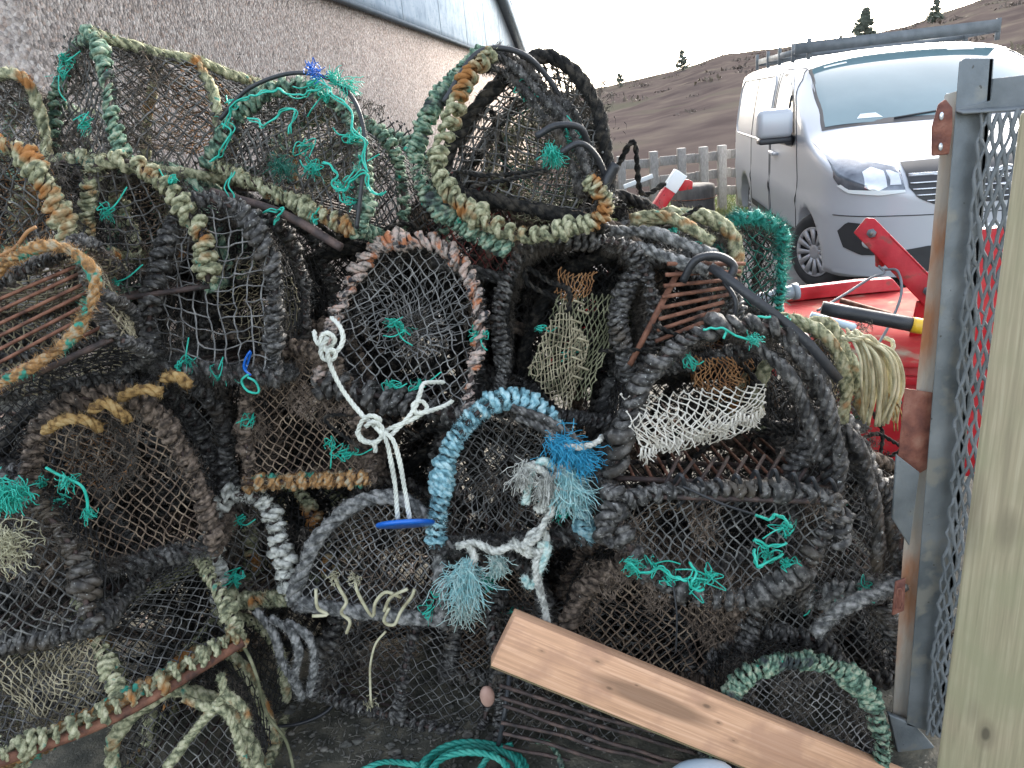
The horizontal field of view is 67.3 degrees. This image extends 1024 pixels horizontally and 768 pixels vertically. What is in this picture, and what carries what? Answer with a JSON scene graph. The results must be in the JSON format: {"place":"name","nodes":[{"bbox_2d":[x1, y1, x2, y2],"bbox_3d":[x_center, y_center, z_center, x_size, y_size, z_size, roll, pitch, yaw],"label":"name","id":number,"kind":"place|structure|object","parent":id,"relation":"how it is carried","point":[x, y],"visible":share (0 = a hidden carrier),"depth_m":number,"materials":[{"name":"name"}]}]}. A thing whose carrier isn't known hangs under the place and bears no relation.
{"place":"outdoors","nodes":[
{"label":"outdoors","id":0,"kind":"place"},
{"bbox_2d":[0,215,972,767],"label":"ground","id":1,"kind":"structure","parent":0,"point":[84,751],"depth_m":2.37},
{"bbox_2d":[0,524,241,711],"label":"lobster creel","id":2,"kind":"object","parent":1,"relation":"on","point":[188,635],"visible":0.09,"depth_m":2.48,"materials":[{"name":"black fabric"}]},
{"bbox_2d":[0,424,178,606],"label":"lobster creel","id":3,"kind":"object","parent":2,"relation":"on","point":[59,594],"visible":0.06,"depth_m":2.31,"materials":[{"name":"black fabric"}]},
{"bbox_2d":[0,304,133,465],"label":"lobster creel","id":4,"kind":"object","parent":3,"relation":"on","point":[4,461],"visible":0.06,"depth_m":2.39,"materials":[{"name":"black fabric"}]},
{"bbox_2d":[100,611,292,767],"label":"lobster creel","id":5,"kind":"object","parent":1,"relation":"on","point":[151,732],"visible":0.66,"depth_m":2.22,"materials":[{"name":"green fabric"}]},
{"bbox_2d":[0,547,248,767],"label":"lobster creel","id":6,"kind":"object","parent":5,"relation":"on","point":[127,696],"visible":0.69,"depth_m":1.95,"materials":[{"name":"green fabric"}]},
{"bbox_2d":[0,429,178,659],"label":"lobster creel","id":7,"kind":"object","parent":6,"relation":"on","point":[88,591],"visible":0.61,"depth_m":1.88,"materials":[{"name":"fabric"}]},
{"bbox_2d":[0,467,40,518],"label":"teal tuft","id":8,"kind":"object","parent":7,"relation":"attached to","point":[13,495],"visible":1,"depth_m":1.69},
{"bbox_2d":[0,515,45,581],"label":"white tuft","id":9,"kind":"object","parent":7,"relation":"attached to","point":[8,548],"visible":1,"depth_m":1.71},
{"bbox_2d":[223,634,294,767],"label":"loose cord","id":10,"kind":"object","parent":6,"relation":"hanging from","point":[268,716],"visible":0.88,"depth_m":2.13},
{"bbox_2d":[162,672,253,767],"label":"cream crossed rope","id":11,"kind":"object","parent":5,"relation":"attached to","point":[210,709],"visible":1,"depth_m":1.99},
{"bbox_2d":[138,525,344,674],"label":"lobster creel","id":12,"kind":"object","parent":1,"relation":"on","point":[323,619],"visible":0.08,"depth_m":2.69,"materials":[{"name":"black fabric"}]},
{"bbox_2d":[60,458,288,647],"bbox_3d":[-1.183,0.572,2.785,0.702,0.523,0.578,5,16,-7],"label":"lobster creel","id":13,"kind":"object","parent":12,"relation":"on","point":[193,524],"visible":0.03,"depth_m":2.59,"materials":[{"name":"black fabric"}]},
{"bbox_2d":[0,360,237,529],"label":"lobster creel","id":14,"kind":"object","parent":13,"relation":"on","point":[18,419],"visible":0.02,"depth_m":2.40,"materials":[{"name":"black fabric"}]},
{"bbox_2d":[0,371,257,591],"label":"lobster creel","id":15,"kind":"object","parent":13,"relation":"on","point":[160,420],"visible":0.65,"depth_m":1.99,"materials":[{"name":"brown fabric"}]},
{"bbox_2d":[45,466,98,526],"bbox_3d":[-1.004,0.257,1.750,0.101,0.143,0.050,-6,20,0],"label":"loose cord","id":16,"kind":"object","parent":15,"relation":"hanging from","point":[66,481],"visible":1,"depth_m":1.74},
{"bbox_2d":[0,232,185,406],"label":"lobster creel","id":17,"kind":"object","parent":15,"relation":"on","point":[95,264],"visible":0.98,"depth_m":1.73,"materials":[{"name":"fabric"}]},
{"bbox_2d":[40,368,194,438],"bbox_3d":[-0.940,0.047,1.820,0.374,0.137,0.087,-10,20,-13],"label":"mustard rope","id":18,"kind":"object","parent":15,"relation":"attached to","point":[124,416],"visible":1,"depth_m":1.81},
{"bbox_2d":[185,415,383,592],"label":"lobster creel","id":19,"kind":"object","parent":12,"relation":"on","point":[336,489],"visible":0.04,"depth_m":2.62,"materials":[{"name":"black fabric"}]},
{"bbox_2d":[144,345,293,505],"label":"lobster creel","id":20,"kind":"object","parent":19,"relation":"on","point":[214,403],"visible":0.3,"depth_m":2.21,"materials":[{"name":"fabric"}]},
{"bbox_2d":[0,0,528,537],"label":"house","id":21,"kind":"structure","parent":1,"relation":"on","point":[402,56],"depth_m":5.29,"materials":[{"name":"concrete"}]},
{"bbox_2d":[264,487,441,651],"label":"lobster creel","id":22,"kind":"object","parent":1,"relation":"on","point":[286,641],"visible":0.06,"depth_m":2.67,"materials":[{"name":"black fabric"}]},
{"bbox_2d":[231,416,434,598],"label":"lobster creel","id":23,"kind":"object","parent":22,"relation":"on","point":[386,471],"visible":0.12,"depth_m":2.48,"materials":[{"name":"black fabric"}]},
{"bbox_2d":[198,455,357,618],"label":"lobster creel","id":24,"kind":"object","parent":23,"relation":"on","point":[282,555],"visible":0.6,"depth_m":2.23,"materials":[{"name":"white fabric"}]},
{"bbox_2d":[223,315,403,494],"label":"lobster creel","id":25,"kind":"object","parent":23,"relation":"on","point":[248,423],"visible":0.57,"depth_m":2.12,"materials":[{"name":"brown fabric"}]},
{"bbox_2d":[137,188,344,390],"bbox_3d":[-0.735,-0.271,2.162,0.424,0.525,0.538,6,9,5],"label":"lobster creel","id":26,"kind":"object","parent":25,"relation":"on","point":[258,227],"visible":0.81,"depth_m":1.97,"materials":[{"name":"fabric"}]},
{"bbox_2d":[288,368,487,528],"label":"lobster creel","id":27,"kind":"object","parent":22,"relation":"on","point":[462,509],"visible":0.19,"depth_m":2.55,"materials":[{"name":"black fabric"}]},
{"bbox_2d":[185,310,382,459],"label":"lobster creel","id":28,"kind":"object","parent":27,"relation":"on","point":[230,336],"visible":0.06,"depth_m":2.49,"materials":[{"name":"black fabric"}]},
{"bbox_2d":[182,189,382,328],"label":"lobster creel","id":29,"kind":"object","parent":28,"relation":"on","point":[344,240],"visible":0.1,"depth_m":2.40,"materials":[{"name":"black fabric"}]},
{"bbox_2d":[45,23,303,193],"bbox_3d":[-0.966,-0.759,2.241,0.445,0.403,0.636,12,11,36],"label":"lobster creel","id":30,"kind":"object","parent":29,"relation":"on","point":[99,46],"visible":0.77,"depth_m":2.08,"materials":[{"name":"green fabric"}]},
{"bbox_2d":[307,226,497,427],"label":"lobster creel","id":31,"kind":"object","parent":27,"relation":"on","point":[393,399],"visible":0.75,"depth_m":2.06,"materials":[{"name":"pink fabric"}]},
{"bbox_2d":[198,54,450,248],"bbox_3d":[-0.479,-0.633,2.152,0.650,0.425,0.585,27,13,21],"label":"lobster creel","id":32,"kind":"object","parent":31,"relation":"on","point":[356,136],"visible":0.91,"depth_m":2.03,"materials":[{"name":"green fabric"}]},
{"bbox_2d":[209,188,343,250],"bbox_3d":[-0.610,-0.427,1.988,0.373,0.180,0.027,2,21,20],"label":"steel rod","id":33,"kind":"object","parent":32,"relation":"on","point":[321,235],"visible":0.77,"depth_m":1.96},
{"bbox_2d":[312,316,453,519],"bbox_3d":[-0.321,0.083,1.974,0.344,0.514,0.181,-6,20,0],"label":"bridle rope","id":34,"kind":"object","parent":31,"relation":"hanging from","point":[375,424],"visible":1,"depth_m":1.93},
{"bbox_2d":[376,519,434,528],"bbox_3d":[-0.274,0.359,1.973,0.150,0.089,0.128,-6,20,0],"label":"disc","id":35,"kind":"object","parent":34,"relation":"hanging from","point":[403,523],"visible":1,"depth_m":1.93,"materials":[{"name":"blue plastic"}]},
{"bbox_2d":[341,253,494,387],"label":"lobster creel","id":36,"kind":"object","parent":27,"relation":"on","point":[420,374],"visible":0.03,"depth_m":2.62,"materials":[{"name":"black fabric"}]},
{"bbox_2d":[116,245,329,386],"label":"lobster creel","id":37,"kind":"object","parent":36,"relation":"on","point":[139,373],"visible":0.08,"depth_m":2.33,"materials":[{"name":"black fabric"}]},
{"bbox_2d":[0,133,186,267],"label":"lobster creel","id":38,"kind":"object","parent":37,"relation":"on","point":[42,179],"visible":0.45,"depth_m":1.86,"materials":[{"name":"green fabric"}]},
{"bbox_2d":[55,140,254,308],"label":"lobster creel","id":39,"kind":"object","parent":37,"relation":"on","point":[206,264],"visible":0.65,"depth_m":1.92,"materials":[{"name":"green fabric"}]},
{"bbox_2d":[67,168,287,304],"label":"lobster creel","id":40,"kind":"object","parent":37,"relation":"on","point":[248,194],"visible":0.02,"depth_m":2.42,"materials":[{"name":"black fabric"}]},
{"bbox_2d":[0,174,192,307],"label":"lobster creel","id":41,"kind":"object","parent":40,"relation":"on","point":[143,267],"visible":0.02,"depth_m":2.25,"materials":[{"name":"black fabric"}]},
{"bbox_2d":[0,65,125,194],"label":"lobster creel","id":42,"kind":"object","parent":41,"relation":"on","point":[32,102],"visible":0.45,"depth_m":2.08,"materials":[{"name":"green fabric"}]},
{"bbox_2d":[274,231,464,370],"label":"lobster creel","id":43,"kind":"object","parent":36,"relation":"on","point":[329,253],"visible":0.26,"depth_m":2.44,"materials":[{"name":"black fabric"}]},
{"bbox_2d":[378,238,570,389],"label":"lobster creel","id":44,"kind":"object","parent":27,"relation":"on","point":[448,378],"visible":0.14,"depth_m":2.52,"materials":[{"name":"black fabric"}]},
{"bbox_2d":[406,161,528,291],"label":"lobster creel","id":45,"kind":"object","parent":44,"relation":"on","point":[484,273],"visible":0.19,"depth_m":2.28,"materials":[{"name":"black fabric"}]},
{"bbox_2d":[238,674,581,767],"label":"gravel","id":46,"kind":"structure","parent":1,"relation":"on","point":[290,709],"depth_m":2.33,"materials":[{"name":"gravel"}]},
{"bbox_2d":[307,558,516,736],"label":"lobster creel","id":47,"kind":"object","parent":1,"relation":"on","point":[328,644],"visible":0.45,"depth_m":2.39,"materials":[{"name":"fabric"}]},
{"bbox_2d":[285,452,469,630],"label":"lobster creel","id":48,"kind":"object","parent":47,"relation":"on","point":[299,593],"visible":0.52,"depth_m":2.16,"materials":[{"name":"grey fabric"}]},
{"bbox_2d":[252,607,321,703],"bbox_3d":[-0.633,0.780,2.178,0.204,0.306,0.091,-1,20,14],"label":"slate rope","id":49,"kind":"object","parent":48,"relation":"hanging from","point":[292,629],"visible":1,"depth_m":2.15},
{"bbox_2d":[312,571,351,633],"bbox_3d":[-0.493,0.593,2.085,0.107,0.188,0.048,-6,20,0],"label":"cord end","id":50,"kind":"object","parent":48,"relation":"attached to","point":[342,593],"visible":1,"depth_m":2.08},
{"bbox_2d":[347,571,415,626],"bbox_3d":[-0.351,0.582,2.084,0.183,0.173,0.048,-3,20,8],"label":"cord end","id":51,"kind":"object","parent":48,"relation":"attached to","point":[386,609],"visible":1,"depth_m":2.08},
{"bbox_2d":[0,107,902,711],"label":"rope tangle","id":52,"kind":"object","parent":1,"relation":"on","point":[530,173],"visible":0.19,"depth_m":2.21,"materials":[{"name":"fabric"}]},
{"bbox_2d":[361,738,564,767],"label":"teal rope coil","id":53,"kind":"object","parent":1,"relation":"on","point":[487,750],"visible":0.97,"depth_m":2.19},
{"bbox_2d":[436,498,558,694],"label":"lobster creel","id":54,"kind":"object","parent":1,"relation":"on","point":[451,650],"visible":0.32,"depth_m":2.37,"materials":[{"name":"fabric"}]},
{"bbox_2d":[424,563,577,667],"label":"lobster creel","id":55,"kind":"object","parent":1,"relation":"on","point":[480,644],"visible":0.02,"depth_m":2.56,"materials":[{"name":"black fabric"}]},
{"bbox_2d":[440,498,644,657],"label":"lobster creel","id":56,"kind":"object","parent":1,"relation":"on","point":[555,579],"visible":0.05,"depth_m":2.56,"materials":[{"name":"black fabric"}]},
{"bbox_2d":[380,392,572,563],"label":"lobster creel","id":57,"kind":"object","parent":56,"relation":"on","point":[415,462],"visible":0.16,"depth_m":2.59,"materials":[{"name":"black fabric"}]},
{"bbox_2d":[423,360,596,557],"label":"lobster creel","id":58,"kind":"object","parent":57,"relation":"on","point":[443,483],"visible":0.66,"depth_m":2.09,"materials":[{"name":"blue fabric"}]},
{"bbox_2d":[422,455,603,633],"bbox_3d":[0.003,0.411,2.018,0.504,0.482,0.212,-6,20,0],"label":"frayed rope","id":59,"kind":"object","parent":58,"relation":"hanging from","point":[565,490],"visible":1,"depth_m":1.99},
{"bbox_2d":[510,404,591,450],"bbox_3d":[0.100,0.120,1.968,0.203,0.146,0.042,-1,20,12],"label":"black rope","id":60,"kind":"object","parent":58,"relation":"attached to","point":[538,421],"visible":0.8,"depth_m":1.96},
{"bbox_2d":[530,418,612,484],"bbox_3d":[0.148,0.168,1.949,0.211,0.175,0.156,-6,20,0],"label":"twine tuft","id":61,"kind":"object","parent":58,"relation":"attached to","point":[580,460],"visible":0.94,"depth_m":1.93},
{"bbox_2d":[489,222,662,430],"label":"lobster creel","id":62,"kind":"object","parent":58,"relation":"on","point":[504,339],"visible":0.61,"depth_m":2.11,"materials":[{"name":"fabric"}]},
{"bbox_2d":[403,40,636,258],"bbox_3d":[0.039,-0.608,2.197,0.588,0.565,0.680,13,4,5],"label":"lobster creel","id":63,"kind":"object","parent":62,"relation":"on","point":[578,130],"visible":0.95,"depth_m":1.96,"materials":[{"name":"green fabric"}]},
{"bbox_2d":[491,419,701,592],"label":"lobster creel","id":64,"kind":"object","parent":56,"relation":"on","point":[520,505],"visible":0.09,"depth_m":2.56,"materials":[{"name":"black fabric"}]},
{"bbox_2d":[485,576,696,764],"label":"lobster creel","id":65,"kind":"object","parent":1,"relation":"on","point":[500,599],"visible":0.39,"depth_m":2.23,"materials":[{"name":"fabric"}]},
{"bbox_2d":[511,575,673,692],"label":"lobster creel","id":66,"kind":"object","parent":1,"relation":"on","point":[643,641],"visible":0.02,"depth_m":2.46,"materials":[{"name":"brown fabric"}]},
{"bbox_2d":[551,169,692,364],"bbox_3d":[0.668,-0.694,5.083,1.064,1.325,0.082,-6,20,0],"label":"steel post","id":67,"kind":"object","parent":1,"relation":"on","point":[676,180],"visible":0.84,"depth_m":4.87,"materials":[{"name":"metal"}]},
{"bbox_2d":[556,194,742,235],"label":"grass verge","id":68,"kind":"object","parent":1,"relation":"on","point":[715,203],"depth_m":11.99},
{"bbox_2d":[591,142,744,211],"bbox_3d":[2.463,-2.966,11.401,2.675,1.020,0.139,-6,20,-1],"label":"rail fence","id":69,"kind":"object","parent":68,"relation":"on","point":[721,155],"visible":0.38,"depth_m":11.31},
{"bbox_2d":[578,589,757,706],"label":"lobster creel","id":70,"kind":"object","parent":1,"relation":"on","point":[664,659],"visible":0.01,"depth_m":2.47,"materials":[{"name":"black fabric"}]},
{"bbox_2d":[549,502,751,689],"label":"lobster creel","id":71,"kind":"object","parent":70,"relation":"on","point":[577,595],"visible":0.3,"depth_m":2.20,"materials":[{"name":"black fabric"}]},
{"bbox_2d":[491,609,901,767],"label":"plank","id":72,"kind":"object","parent":1,"relation":"on","point":[561,661],"visible":1,"depth_m":1.96,"materials":[{"name":"wood"}]},
{"bbox_2d":[582,476,820,650],"bbox_3d":[0.672,0.651,2.828,0.785,0.505,0.575,9,14,-8],"label":"lobster creel","id":73,"kind":"object","parent":1,"relation":"on","point":[604,617],"visible":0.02,"depth_m":2.56,"materials":[{"name":"black fabric"}]},
{"bbox_2d":[641,367,874,524],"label":"lobster creel","id":74,"kind":"object","parent":73,"relation":"on","point":[690,471],"visible":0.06,"depth_m":2.89,"materials":[{"name":"black fabric"}]},
{"bbox_2d":[566,326,779,458],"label":"lobster creel","id":75,"kind":"object","parent":74,"relation":"on","point":[731,443],"visible":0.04,"depth_m":2.65,"materials":[{"name":"black fabric"}]},
{"bbox_2d":[457,251,621,387],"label":"lobster creel","id":76,"kind":"object","parent":75,"relation":"on","point":[542,263],"visible":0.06,"depth_m":2.60,"materials":[{"name":"black fabric"}]},
{"bbox_2d":[454,209,669,345],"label":"lobster creel","id":77,"kind":"object","parent":76,"relation":"on","point":[659,277],"visible":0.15,"depth_m":2.37,"materials":[{"name":"black fabric"}]},
{"bbox_2d":[516,187,686,327],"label":"lobster creel","id":78,"kind":"object","parent":76,"relation":"on","point":[632,200],"visible":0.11,"depth_m":2.56,"materials":[{"name":"black fabric"}]},
{"bbox_2d":[516,248,727,391],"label":"lobster creel","id":79,"kind":"object","parent":75,"relation":"on","point":[535,315],"visible":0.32,"depth_m":2.35,"materials":[{"name":"black fabric"}]},
{"bbox_2d":[612,201,750,282],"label":"lobster creel","id":80,"kind":"object","parent":79,"relation":"on","point":[724,231],"visible":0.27,"depth_m":2.31,"materials":[{"name":"green fabric"}]},
{"bbox_2d":[593,247,756,383],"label":"lobster creel","id":81,"kind":"object","parent":75,"relation":"on","point":[623,292],"visible":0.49,"depth_m":2.08,"materials":[{"name":"fabric"}]},
{"bbox_2d":[606,208,855,424],"bbox_3d":[0.583,-0.173,2.079,0.658,0.598,0.185,5,22,27],"label":"braided rope","id":82,"kind":"object","parent":81,"relation":"on","point":[822,333],"visible":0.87,"depth_m":2.04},
{"bbox_2d":[678,204,796,321],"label":"lobster creel","id":83,"kind":"object","parent":75,"relation":"on","point":[769,224],"visible":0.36,"depth_m":2.57,"materials":[{"name":"teal fabric"}]},
{"bbox_2d":[720,315,872,434],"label":"lobster creel","id":84,"kind":"object","parent":74,"relation":"on","point":[763,373],"visible":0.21,"depth_m":2.32,"materials":[{"name":"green fabric"}]},
{"bbox_2d":[683,427,898,572],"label":"lobster creel","id":85,"kind":"object","parent":73,"relation":"on","point":[739,451],"visible":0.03,"depth_m":2.54,"materials":[{"name":"black fabric"}]},
{"bbox_2d":[681,597,893,767],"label":"lobster creel","id":86,"kind":"object","parent":1,"relation":"on","point":[857,694],"visible":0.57,"depth_m":2.04,"materials":[{"name":"green fabric"}]},
{"bbox_2d":[744,581,873,700],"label":"lobster creel","id":87,"kind":"object","parent":1,"relation":"on","point":[857,658],"visible":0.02,"depth_m":2.33,"materials":[{"name":"black fabric"}]},
{"bbox_2d":[691,507,898,693],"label":"lobster creel","id":88,"kind":"object","parent":87,"relation":"on","point":[859,632],"visible":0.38,"depth_m":2.17,"materials":[{"name":"fabric"}]},
{"bbox_2d":[586,453,856,652],"bbox_3d":[0.515,0.423,2.116,0.659,0.481,0.653,2,4,0],"label":"lobster creel","id":89,"kind":"object","parent":88,"relation":"on","point":[790,574],"visible":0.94,"depth_m":1.90,"materials":[{"name":"fabric"}]},
{"bbox_2d":[585,296,833,488],"bbox_3d":[0.564,-0.001,2.231,0.651,0.494,0.713,3,13,-1],"label":"lobster creel","id":90,"kind":"object","parent":89,"relation":"on","point":[622,432],"visible":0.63,"depth_m":1.97,"materials":[{"name":"fabric"}]},
{"bbox_2d":[679,252,843,382],"bbox_3d":[0.632,-0.169,1.956,0.402,0.340,0.077,5,22,28],"label":"hose","id":91,"kind":"object","parent":90,"relation":"attached to","point":[730,282],"visible":0.92,"depth_m":1.92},
{"bbox_2d":[745,326,901,576],"bbox_3d":[0.811,0.184,1.964,0.422,0.700,0.188,-2,20,10],"label":"dark rope","id":92,"kind":"object","parent":90,"relation":"hanging from","point":[802,359],"visible":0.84,"depth_m":1.93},
{"bbox_2d":[758,401,903,611],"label":"lobster creel","id":93,"kind":"object","parent":88,"relation":"on","point":[863,528],"visible":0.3,"depth_m":2.06,"materials":[{"name":"fabric"}]},
{"bbox_2d":[840,328,904,430],"bbox_3d":[0.958,-0.004,2.028,0.185,0.297,0.101,-6,20,0],"label":"tan rope coil","id":94,"kind":"object","parent":93,"relation":"on","point":[882,376],"visible":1,"depth_m":2.00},
{"bbox_2d":[809,573,908,638],"bbox_3d":[0.887,0.577,1.968,0.275,0.141,0.067,-8,20,-8],"label":"grey rope","id":95,"kind":"object","parent":88,"relation":"attached to","point":[846,606],"visible":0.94,"depth_m":1.95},
{"bbox_2d":[772,218,1003,475],"bbox_3d":[1.849,-0.314,3.908,1.017,1.134,1.555,4,22,26],"label":"farm implement","id":96,"kind":"object","parent":1,"relation":"on","point":[898,261],"visible":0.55,"depth_m":3.49,"materials":[{"name":"red paint"}]},
{"bbox_2d":[810,301,922,333],"bbox_3d":[1.431,-0.260,3.111,0.450,0.139,0.162,-1,20,13],"label":"tube","id":97,"kind":"object","parent":96,"relation":"on","point":[878,318],"visible":0.8,"depth_m":3.10,"materials":[{"name":"black rubber"}]},
{"bbox_2d":[891,91,956,734],"bbox_3d":[0.986,0.196,1.864,0.172,1.699,0.067,-15,22,-25],"label":"rusty post","id":98,"kind":"object","parent":1,"relation":"on","point":[910,469],"visible":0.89,"depth_m":1.82,"materials":[{"name":"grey metal"}]},
{"bbox_2d":[886,58,1023,751],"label":"gate","id":99,"kind":"structure","parent":1,"relation":"on","point":[983,94],"depth_m":1.73,"materials":[{"name":"metal"}]},
{"bbox_2d":[937,111,1023,767],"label":"timber post","id":100,"kind":"object","parent":1,"relation":"on","point":[983,722],"visible":1,"depth_m":1.30,"materials":[{"name":"wood"}]},
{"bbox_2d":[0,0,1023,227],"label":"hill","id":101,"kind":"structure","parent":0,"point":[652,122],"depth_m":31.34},
{"bbox_2d":[541,0,1023,145],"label":"heather","id":102,"kind":"object","parent":101,"relation":"on","point":[1012,46],"visible":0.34,"depth_m":50.76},
{"bbox_2d":[848,6,877,35],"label":"conifer tree","id":103,"kind":"object","parent":101,"relation":"on","point":[865,20],"visible":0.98,"depth_m":66.73,"materials":[{"name":"green plant"}]},
{"bbox_2d":[408,230,906,317],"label":"road","id":104,"kind":"structure","parent":0,"point":[792,273],"depth_m":7.57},
{"bbox_2d":[735,18,1023,284],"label":"parked van","id":105,"kind":"object","parent":104,"relation":"on","point":[833,144],"visible":0.7,"depth_m":6.82,"materials":[{"name":"silver metal"}]},
{"bbox_2d":[670,182,716,235],"bbox_3d":[2.399,-2.327,10.181,0.640,0.620,0.629,-6,20,0],"label":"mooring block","id":106,"kind":"object","parent":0,"point":[701,193],"depth_m":9.92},
{"bbox_2d":[673,758,731,767],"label":"plastic lid","id":107,"kind":"object","parent":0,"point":[702,763],"visible":1,"depth_m":1.97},
{"bbox_2d":[511,0,977,90],"label":"sky","id":108,"kind":"structure","parent":0,"point":[638,39],"materials":[{"name":"white"}]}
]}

